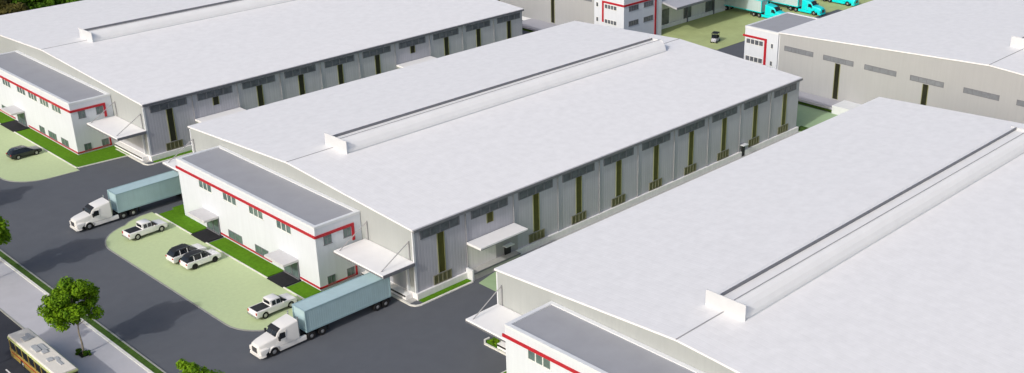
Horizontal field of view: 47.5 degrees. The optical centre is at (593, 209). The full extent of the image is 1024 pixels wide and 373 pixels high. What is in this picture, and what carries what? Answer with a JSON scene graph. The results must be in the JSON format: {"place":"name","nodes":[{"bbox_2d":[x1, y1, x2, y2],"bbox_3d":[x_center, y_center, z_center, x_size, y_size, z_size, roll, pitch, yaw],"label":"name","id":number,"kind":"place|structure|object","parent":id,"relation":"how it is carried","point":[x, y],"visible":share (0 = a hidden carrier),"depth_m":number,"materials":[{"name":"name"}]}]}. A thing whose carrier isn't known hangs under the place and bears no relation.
{"place":"outdoors","nodes":[
{"label":"outdoors","id":0,"kind":"place"},
{"bbox_2d":[0,111,14,123],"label":"lawn","id":1,"kind":"structure","parent":0,"point":[4,118],"depth_m":200.98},
{"bbox_2d":[0,120,29,131],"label":"entrance paving","id":2,"kind":"structure","parent":0,"point":[14,126],"depth_m":197.22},
{"bbox_2d":[0,311,30,372],"bbox_3d":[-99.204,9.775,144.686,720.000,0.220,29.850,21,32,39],"label":"road","id":3,"kind":"structure","parent":0,"point":[8,361],"depth_m":131.04,"materials":[{"name":"asphalt"}]},
{"bbox_2d":[7,328,77,372],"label":"city bus","id":4,"kind":"object","parent":3,"relation":"on","point":[31,351],"visible":1,"depth_m":125.08,"materials":[{"name":"paint"}]},
{"bbox_2d":[17,128,76,158],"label":"lawn","id":5,"kind":"structure","parent":0,"point":[48,144],"depth_m":189.92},
{"bbox_2d":[0,260,147,372],"bbox_3d":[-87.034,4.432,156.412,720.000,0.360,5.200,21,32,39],"label":"sidewalk","id":6,"kind":"structure","parent":0,"point":[20,299],"depth_m":133.81,"materials":[{"name":"concrete"}]},
{"bbox_2d":[0,216,11,244],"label":"street tree","id":7,"kind":"object","parent":6,"relation":"on","point":[5,235],"visible":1,"depth_m":143.09,"materials":[{"name":"green plant"}]},
{"bbox_2d":[176,358,224,372],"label":"street tree","id":8,"kind":"object","parent":6,"relation":"on","point":[183,365],"visible":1,"depth_m":111.63,"materials":[{"name":"green plant"}]},
{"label":"tree pit soil","id":9,"kind":"structure","parent":6,"relation":"on","visible":0},
{"bbox_2d":[36,276,104,353],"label":"street tree","id":10,"kind":"object","parent":9,"relation":"on","point":[61,310],"visible":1,"depth_m":126.13,"materials":[{"name":"green plant"}]},
{"bbox_2d":[63,145,129,167],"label":"lawn","id":11,"kind":"structure","parent":0,"point":[100,155],"depth_m":184.64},
{"bbox_2d":[153,150,192,162],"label":"lawn","id":12,"kind":"structure","parent":0,"point":[169,157],"depth_m":184.67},
{"bbox_2d":[159,209,206,233],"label":"lawn","id":13,"kind":"structure","parent":0,"point":[183,221],"depth_m":162.10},
{"bbox_2d":[191,229,223,242],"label":"entrance paving","id":14,"kind":"structure","parent":0,"point":[206,235],"depth_m":157.78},
{"bbox_2d":[209,237,283,276],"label":"lawn","id":15,"kind":"structure","parent":0,"point":[248,258],"depth_m":151.83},
{"bbox_2d":[267,272,301,287],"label":"entrance paving","id":16,"kind":"structure","parent":0,"point":[282,279],"depth_m":146.11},
{"bbox_2d":[286,281,320,297],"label":"lawn","id":17,"kind":"structure","parent":0,"point":[303,289],"depth_m":143.74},
{"bbox_2d":[0,9,842,372],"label":"yard asphalt","id":18,"kind":"structure","parent":0,"point":[160,325],"depth_m":138.22,"materials":[{"name":"asphalt"}]},
{"bbox_2d":[0,125,77,180],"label":"car park","id":19,"kind":"structure","parent":18,"relation":"on","point":[43,164],"depth_m":181.69,"materials":[{"name":"concrete"}]},
{"bbox_2d":[6,145,41,159],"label":"parked car","id":20,"kind":"object","parent":19,"relation":"on","point":[18,152],"visible":1,"depth_m":183.78,"materials":[{"name":"blue paint"}]},
{"bbox_2d":[0,123,127,167],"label":"lawn kerb","id":21,"kind":"structure","parent":18,"relation":"on","point":[66,161],"depth_m":184.01,"materials":[{"name":"concrete"}]},
{"bbox_2d":[69,170,182,230],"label":"semi truck","id":22,"kind":"object","parent":18,"relation":"on","point":[130,198],"visible":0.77,"depth_m":163.03,"materials":[{"name":"white paint"}]},
{"bbox_2d":[116,149,192,164],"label":"lawn kerb","id":23,"kind":"structure","parent":18,"relation":"on","point":[153,163],"depth_m":183.82,"materials":[{"name":"concrete"}]},
{"bbox_2d":[106,212,302,329],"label":"car park","id":24,"kind":"structure","parent":18,"relation":"on","point":[226,289],"depth_m":146.80,"materials":[{"name":"concrete"}]},
{"bbox_2d":[122,219,167,239],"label":"pickup truck","id":25,"kind":"object","parent":24,"relation":"on","point":[141,228],"visible":1,"depth_m":157.25,"materials":[{"name":"white paint"}]},
{"bbox_2d":[105,212,263,330],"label":"car park kerb","id":26,"kind":"object","parent":24,"relation":"on","point":[169,287],"visible":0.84,"depth_m":144.78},
{"bbox_2d":[165,243,206,263],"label":"parked suv","id":27,"kind":"object","parent":24,"relation":"on","point":[175,254],"visible":0.71,"depth_m":150.15,"materials":[{"name":"white paint"}]},
{"bbox_2d":[179,249,220,269],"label":"parked suv","id":28,"kind":"object","parent":24,"relation":"on","point":[194,259],"visible":1,"depth_m":148.94,"materials":[{"name":"white paint"}]},
{"bbox_2d":[247,293,297,318],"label":"pickup truck","id":29,"kind":"object","parent":24,"relation":"on","point":[268,305],"visible":0.97,"depth_m":137.63,"materials":[{"name":"white paint"}]},
{"bbox_2d":[155,213,304,298],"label":"lawn kerb","id":30,"kind":"structure","parent":18,"relation":"on","point":[229,255],"depth_m":152.05,"materials":[{"name":"concrete"}]},
{"bbox_2d":[0,0,523,161],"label":"warehouse","id":31,"kind":"structure","parent":18,"relation":"on","point":[165,74],"depth_m":207.66,"materials":[{"name":"metal"}]},
{"bbox_2d":[121,134,146,153],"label":"dock door","id":32,"kind":"structure","parent":31,"relation":"in","point":[137,142],"depth_m":184.16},
{"bbox_2d":[149,97,186,112],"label":"clerestory window","id":33,"kind":"structure","parent":31,"relation":"in","point":[175,103],"depth_m":182.37,"materials":[{"name":"grey glass"}]},
{"bbox_2d":[166,108,176,140],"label":"strip window","id":34,"kind":"structure","parent":31,"relation":"in","point":[169,112],"depth_m":183.73,"materials":[{"name":"green glass"}]},
{"bbox_2d":[197,86,231,100],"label":"clerestory window","id":35,"kind":"structure","parent":31,"relation":"in","point":[206,95],"depth_m":187.72,"materials":[{"name":"grey glass"}]},
{"bbox_2d":[242,75,274,88],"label":"clerestory window","id":36,"kind":"structure","parent":31,"relation":"in","point":[268,79],"depth_m":193.13,"materials":[{"name":"grey glass"}]},
{"bbox_2d":[256,85,264,105],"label":"strip window","id":37,"kind":"structure","parent":31,"relation":"in","point":[260,96],"depth_m":194.08,"materials":[{"name":"green glass"}]},
{"bbox_2d":[284,65,315,78],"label":"clerestory window","id":38,"kind":"structure","parent":31,"relation":"in","point":[296,72],"depth_m":198.44,"materials":[{"name":"grey glass"}]},
{"bbox_2d":[298,74,305,94],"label":"strip window","id":39,"kind":"structure","parent":31,"relation":"in","point":[301,83],"depth_m":199.46,"materials":[{"name":"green glass"}]},
{"bbox_2d":[324,55,353,67],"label":"clerestory window","id":40,"kind":"structure","parent":31,"relation":"in","point":[350,58],"depth_m":203.79,"materials":[{"name":"grey glass"}]},
{"bbox_2d":[337,64,343,84],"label":"strip window","id":41,"kind":"structure","parent":31,"relation":"in","point":[339,67],"depth_m":204.79,"materials":[{"name":"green glass"}]},
{"bbox_2d":[362,45,390,57],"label":"clerestory window","id":42,"kind":"structure","parent":31,"relation":"in","point":[386,49],"depth_m":209.26,"materials":[{"name":"grey glass"}]},
{"bbox_2d":[374,54,380,74],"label":"strip window","id":43,"kind":"structure","parent":31,"relation":"in","point":[377,57],"depth_m":210.21,"materials":[{"name":"green glass"}]},
{"bbox_2d":[399,37,425,48],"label":"clerestory window","id":44,"kind":"structure","parent":31,"relation":"in","point":[417,41],"depth_m":214.56,"materials":[{"name":"grey glass"}]},
{"bbox_2d":[433,28,458,39],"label":"clerestory window","id":45,"kind":"structure","parent":31,"relation":"in","point":[455,31],"depth_m":219.92,"materials":[{"name":"grey glass"}]},
{"bbox_2d":[444,37,448,55],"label":"strip window","id":46,"kind":"structure","parent":31,"relation":"in","point":[446,40],"depth_m":220.89,"materials":[{"name":"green glass"}]},
{"bbox_2d":[466,20,489,31],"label":"clerestory window","id":47,"kind":"structure","parent":31,"relation":"in","point":[486,23],"depth_m":225.30,"materials":[{"name":"grey glass"}]},
{"bbox_2d":[476,28,480,46],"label":"strip window","id":48,"kind":"structure","parent":31,"relation":"in","point":[478,31],"depth_m":226.27,"materials":[{"name":"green glass"}]},
{"bbox_2d":[497,13,519,23],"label":"clerestory window","id":49,"kind":"structure","parent":31,"relation":"in","point":[514,16],"depth_m":230.62,"materials":[{"name":"grey glass"}]},
{"bbox_2d":[175,145,364,290],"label":"office building","id":50,"kind":"structure","parent":18,"relation":"on","point":[294,228],"depth_m":149.18,"materials":[{"name":"white paint"}]},
{"bbox_2d":[198,180,211,193],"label":"window","id":51,"kind":"structure","parent":50,"relation":"in","point":[202,185],"depth_m":156.96,"materials":[{"name":"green glass"}]},
{"bbox_2d":[206,218,220,234],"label":"entrance door","id":52,"kind":"structure","parent":50,"relation":"in","point":[214,225],"depth_m":158.40,"materials":[{"name":"green glass"}]},
{"bbox_2d":[222,192,236,206],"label":"window","id":53,"kind":"structure","parent":50,"relation":"in","point":[227,198],"depth_m":153.12,"materials":[{"name":"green glass"}]},
{"bbox_2d":[228,229,242,244],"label":"window","id":54,"kind":"structure","parent":50,"relation":"in","point":[232,235],"depth_m":155.15,"materials":[{"name":"green glass"}]},
{"bbox_2d":[248,206,263,220],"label":"window","id":55,"kind":"structure","parent":50,"relation":"in","point":[252,211],"depth_m":149.08,"materials":[{"name":"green glass"}]},
{"bbox_2d":[255,244,268,256],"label":"window","id":56,"kind":"structure","parent":50,"relation":"in","point":[259,250],"depth_m":151.30,"materials":[{"name":"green glass"}]},
{"bbox_2d":[276,220,291,235],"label":"window","id":57,"kind":"structure","parent":50,"relation":"in","point":[281,226],"depth_m":145.04,"materials":[{"name":"green glass"}]},
{"bbox_2d":[284,262,299,279],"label":"entrance door","id":58,"kind":"structure","parent":50,"relation":"in","point":[293,269],"depth_m":146.50,"materials":[{"name":"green glass"}]},
{"bbox_2d":[323,234,332,245],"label":"window","id":59,"kind":"structure","parent":50,"relation":"in","point":[327,239],"depth_m":141.89,"materials":[{"name":"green glass"}]},
{"bbox_2d":[249,272,390,358],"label":"semi truck","id":60,"kind":"object","parent":18,"relation":"on","point":[319,311],"visible":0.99,"depth_m":133.21,"materials":[{"name":"white paint"}]},
{"bbox_2d":[391,281,473,306],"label":"lawn kerb","id":61,"kind":"structure","parent":18,"relation":"on","point":[428,301],"depth_m":141.83,"materials":[{"name":"concrete"}]},
{"bbox_2d":[162,21,802,300],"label":"warehouse","id":62,"kind":"structure","parent":18,"relation":"on","point":[444,172],"depth_m":167.22,"materials":[{"name":"metal"}]},
{"bbox_2d":[390,269,409,290],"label":"dock door","id":63,"kind":"structure","parent":62,"relation":"in","point":[402,278],"depth_m":141.99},
{"bbox_2d":[419,216,459,239],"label":"clerestory window","id":64,"kind":"structure","parent":62,"relation":"in","point":[438,228],"depth_m":140.82,"materials":[{"name":"grey glass"}]},
{"bbox_2d":[436,231,445,272],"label":"strip window","id":65,"kind":"structure","parent":62,"relation":"in","point":[440,236],"depth_m":142.20,"materials":[{"name":"green glass"}]},
{"bbox_2d":[471,197,507,219],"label":"clerestory window","id":66,"kind":"structure","parent":62,"relation":"in","point":[478,212],"depth_m":146.21,"materials":[{"name":"grey glass"}]},
{"bbox_2d":[503,242,514,254],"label":"side door","id":67,"kind":"structure","parent":62,"relation":"in","point":[507,248],"depth_m":150.38,"materials":[{"name":"black metal"}]},
{"bbox_2d":[518,179,552,200],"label":"clerestory window","id":68,"kind":"structure","parent":62,"relation":"in","point":[546,185],"depth_m":151.56,"materials":[{"name":"grey glass"}]},
{"bbox_2d":[533,193,539,231],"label":"strip window","id":69,"kind":"structure","parent":62,"relation":"in","point":[536,208],"depth_m":153.01,"materials":[{"name":"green glass"}]},
{"bbox_2d":[562,163,594,182],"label":"clerestory window","id":70,"kind":"structure","parent":62,"relation":"in","point":[591,167],"depth_m":156.90,"materials":[{"name":"grey glass"}]},
{"bbox_2d":[576,176,581,213],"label":"strip window","id":71,"kind":"structure","parent":62,"relation":"in","point":[579,179],"depth_m":158.29,"materials":[{"name":"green glass"}]},
{"bbox_2d":[604,147,633,165],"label":"clerestory window","id":72,"kind":"structure","parent":62,"relation":"in","point":[624,154],"depth_m":162.32,"materials":[{"name":"grey glass"}]},
{"bbox_2d":[616,160,621,196],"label":"strip window","id":73,"kind":"structure","parent":62,"relation":"in","point":[619,163],"depth_m":163.67,"materials":[{"name":"green glass"}]},
{"bbox_2d":[653,145,658,180],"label":"strip window","id":74,"kind":"structure","parent":62,"relation":"in","point":[656,148],"depth_m":169.03,"materials":[{"name":"green glass"}]},
{"bbox_2d":[642,133,670,150],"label":"clerestory window","id":75,"kind":"structure","parent":62,"relation":"in","point":[666,137],"depth_m":167.65,"materials":[{"name":"grey glass"}]},
{"bbox_2d":[688,131,693,165],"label":"strip window","id":76,"kind":"structure","parent":62,"relation":"in","point":[691,134],"depth_m":174.40,"materials":[{"name":"green glass"}]},
{"bbox_2d":[678,119,704,136],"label":"clerestory window","id":77,"kind":"structure","parent":62,"relation":"in","point":[699,124],"depth_m":173.04,"materials":[{"name":"grey glass"}]},
{"bbox_2d":[721,117,726,151],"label":"strip window","id":78,"kind":"structure","parent":62,"relation":"in","point":[724,121],"depth_m":179.76,"materials":[{"name":"green glass"}]},
{"bbox_2d":[712,106,736,122],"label":"clerestory window","id":79,"kind":"structure","parent":62,"relation":"in","point":[732,111],"depth_m":178.36,"materials":[{"name":"grey glass"}]},
{"bbox_2d":[752,105,757,137],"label":"strip window","id":80,"kind":"structure","parent":62,"relation":"in","point":[755,110],"depth_m":185.10,"materials":[{"name":"green glass"}]},
{"bbox_2d":[744,94,767,109],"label":"clerestory window","id":81,"kind":"structure","parent":62,"relation":"in","point":[764,98],"depth_m":183.75,"materials":[{"name":"grey glass"}]},
{"bbox_2d":[781,93,786,125],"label":"strip window","id":82,"kind":"structure","parent":62,"relation":"in","point":[784,104],"depth_m":190.54,"materials":[{"name":"green glass"}]},
{"bbox_2d":[774,83,796,97],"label":"clerestory window","id":83,"kind":"structure","parent":62,"relation":"in","point":[792,87],"depth_m":189.03,"materials":[{"name":"grey glass"}]},
{"bbox_2d":[484,337,505,355],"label":"lawn kerb","id":84,"kind":"structure","parent":18,"relation":"on","point":[494,348],"depth_m":131.06,"materials":[{"name":"concrete"}]},
{"bbox_2d":[502,301,704,372],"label":"office building","id":85,"kind":"structure","parent":18,"relation":"on","point":[551,337],"depth_m":115.86,"materials":[{"name":"white paint"}]},
{"bbox_2d":[527,350,550,370],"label":"window","id":86,"kind":"structure","parent":85,"relation":"in","point":[533,357],"depth_m":116.37,"materials":[{"name":"green glass"}]},
{"bbox_2d":[498,0,734,31],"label":"warehouse","id":87,"kind":"structure","parent":18,"relation":"on","point":[537,15],"depth_m":254.22,"materials":[{"name":"concrete"}]},
{"bbox_2d":[551,0,554,22],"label":"strip window","id":88,"kind":"structure","parent":87,"relation":"in","point":[552,1],"depth_m":253.44,"materials":[{"name":"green glass"}]},
{"bbox_2d":[661,8,668,24],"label":"window","id":89,"kind":"structure","parent":87,"relation":"in","point":[665,12],"depth_m":253.81,"materials":[{"name":"grey glass"}]},
{"bbox_2d":[594,0,661,34],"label":"yard office","id":90,"kind":"structure","parent":18,"relation":"on","point":[644,16],"depth_m":242.34,"materials":[{"name":"white paint"}]},
{"bbox_2d":[520,132,798,256],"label":"wall apron","id":91,"kind":"object","parent":18,"relation":"on","point":[653,196],"depth_m":169.58,"materials":[{"name":"concrete"}]},
{"bbox_2d":[465,97,1023,372],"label":"warehouse","id":92,"kind":"structure","parent":18,"relation":"on","point":[880,235],"depth_m":128.22,"materials":[{"name":"metal"}]},
{"bbox_2d":[661,0,863,49],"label":"yard turf","id":93,"kind":"structure","parent":18,"relation":"on","point":[729,25],"depth_m":256.00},
{"bbox_2d":[710,31,719,42],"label":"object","id":94,"kind":"object","parent":93,"relation":"on","point":[715,37],"visible":1,"depth_m":243.66,"materials":[{"name":"silver metal"}]},
{"bbox_2d":[724,0,785,17],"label":"semi truck","id":95,"kind":"object","parent":93,"relation":"on","point":[761,8],"visible":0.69,"depth_m":262.60,"materials":[{"name":"teal paint"}]},
{"bbox_2d":[768,0,825,14],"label":"semi truck","id":96,"kind":"object","parent":93,"relation":"on","point":[813,7],"visible":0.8,"depth_m":265.62,"materials":[{"name":"teal paint"}]},
{"bbox_2d":[823,0,858,5],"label":"semi truck","id":97,"kind":"object","parent":93,"relation":"on","point":[852,2],"visible":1,"depth_m":272.40,"materials":[{"name":"teal paint"}]},
{"bbox_2d":[743,12,818,68],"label":"yard office","id":98,"kind":"structure","parent":18,"relation":"on","point":[761,46],"depth_m":215.58,"materials":[{"name":"white paint"}]},
{"bbox_2d":[745,55,761,63],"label":"window","id":99,"kind":"structure","parent":98,"relation":"in","point":[750,58],"depth_m":216.80,"materials":[{"name":"white glass"}]},
{"bbox_2d":[746,38,762,46],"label":"window","id":100,"kind":"structure","parent":98,"relation":"in","point":[750,41],"depth_m":215.43,"materials":[{"name":"white glass"}]},
{"bbox_2d":[419,279,470,301],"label":"lawn","id":101,"kind":"structure","parent":0,"point":[445,290],"depth_m":143.52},
{"bbox_2d":[479,104,836,290],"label":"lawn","id":102,"kind":"structure","parent":0,"point":[808,117],"depth_m":200.75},
{"label":"ground","id":103,"kind":"structure","parent":0,"visible":0},
{"bbox_2d":[0,2,30,14],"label":"woodland tree","id":104,"kind":"object","parent":103,"relation":"on","point":[9,8],"visible":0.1,"depth_m":233.11,"materials":[{"name":"brown plant"}]},
{"bbox_2d":[11,0,65,8],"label":"woodland tree","id":105,"kind":"object","parent":103,"relation":"on","point":[28,3],"visible":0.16,"depth_m":241.04,"materials":[{"name":"green plant"}]},
{"bbox_2d":[0,50,117,154],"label":"office building","id":106,"kind":"structure","parent":103,"relation":"on","point":[61,108],"depth_m":189.73,"materials":[{"name":"white paint"}]},
{"bbox_2d":[17,113,26,126],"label":"entrance door","id":107,"kind":"structure","parent":106,"relation":"in","point":[21,117],"depth_m":197.67,"materials":[{"name":"green glass"}]},
{"bbox_2d":[0,257,153,372],"bbox_3d":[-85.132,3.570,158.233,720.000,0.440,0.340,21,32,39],"label":"planter kerb","id":108,"kind":"structure","parent":103,"relation":"on","point":[86,323],"depth_m":134.49,"materials":[{"name":"concrete"}]},
{"bbox_2d":[0,251,162,372],"bbox_3d":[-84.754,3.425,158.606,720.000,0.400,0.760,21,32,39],"label":"planter strip","id":109,"kind":"object","parent":103,"relation":"on","point":[111,337],"depth_m":134.99,"materials":[{"name":"green plant"}]},
{"bbox_2d":[0,249,165,372],"bbox_3d":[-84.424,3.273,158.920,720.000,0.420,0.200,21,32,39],"label":"planter kerb","id":110,"kind":"structure","parent":103,"relation":"on","point":[155,365],"depth_m":134.95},
{"bbox_2d":[777,0,1023,123],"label":"warehouse","id":111,"kind":"structure","parent":103,"relation":"on","point":[965,56],"depth_m":202.77,"materials":[{"name":"concrete"}]},
{"bbox_2d":[784,46,812,56],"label":"gable window","id":112,"kind":"structure","parent":111,"relation":"in","point":[786,48],"depth_m":209.54,"materials":[{"name":"grey glass"}]},
{"bbox_2d":[832,63,840,98],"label":"strip window","id":113,"kind":"structure","parent":111,"relation":"in","point":[837,66],"depth_m":205.84,"materials":[{"name":"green glass"}]},
{"bbox_2d":[823,55,853,66],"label":"gable window","id":114,"kind":"structure","parent":111,"relation":"in","point":[825,57],"depth_m":204.29,"materials":[{"name":"grey glass"}]},
{"bbox_2d":[864,64,896,76],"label":"gable window","id":115,"kind":"structure","parent":111,"relation":"in","point":[867,67],"depth_m":199.02,"materials":[{"name":"grey glass"}]},
{"bbox_2d":[920,84,928,104],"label":"strip window","id":116,"kind":"structure","parent":111,"relation":"in","point":[924,94],"depth_m":194.55,"materials":[{"name":"green glass"}]},
{"bbox_2d":[910,75,943,87],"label":"gable window","id":117,"kind":"structure","parent":111,"relation":"in","point":[913,78],"depth_m":193.46,"materials":[{"name":"grey glass"}]},
{"bbox_2d":[963,87,999,100],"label":"gable window","id":118,"kind":"structure","parent":111,"relation":"in","point":[965,90],"depth_m":187.47,"materials":[{"name":"grey glass"}]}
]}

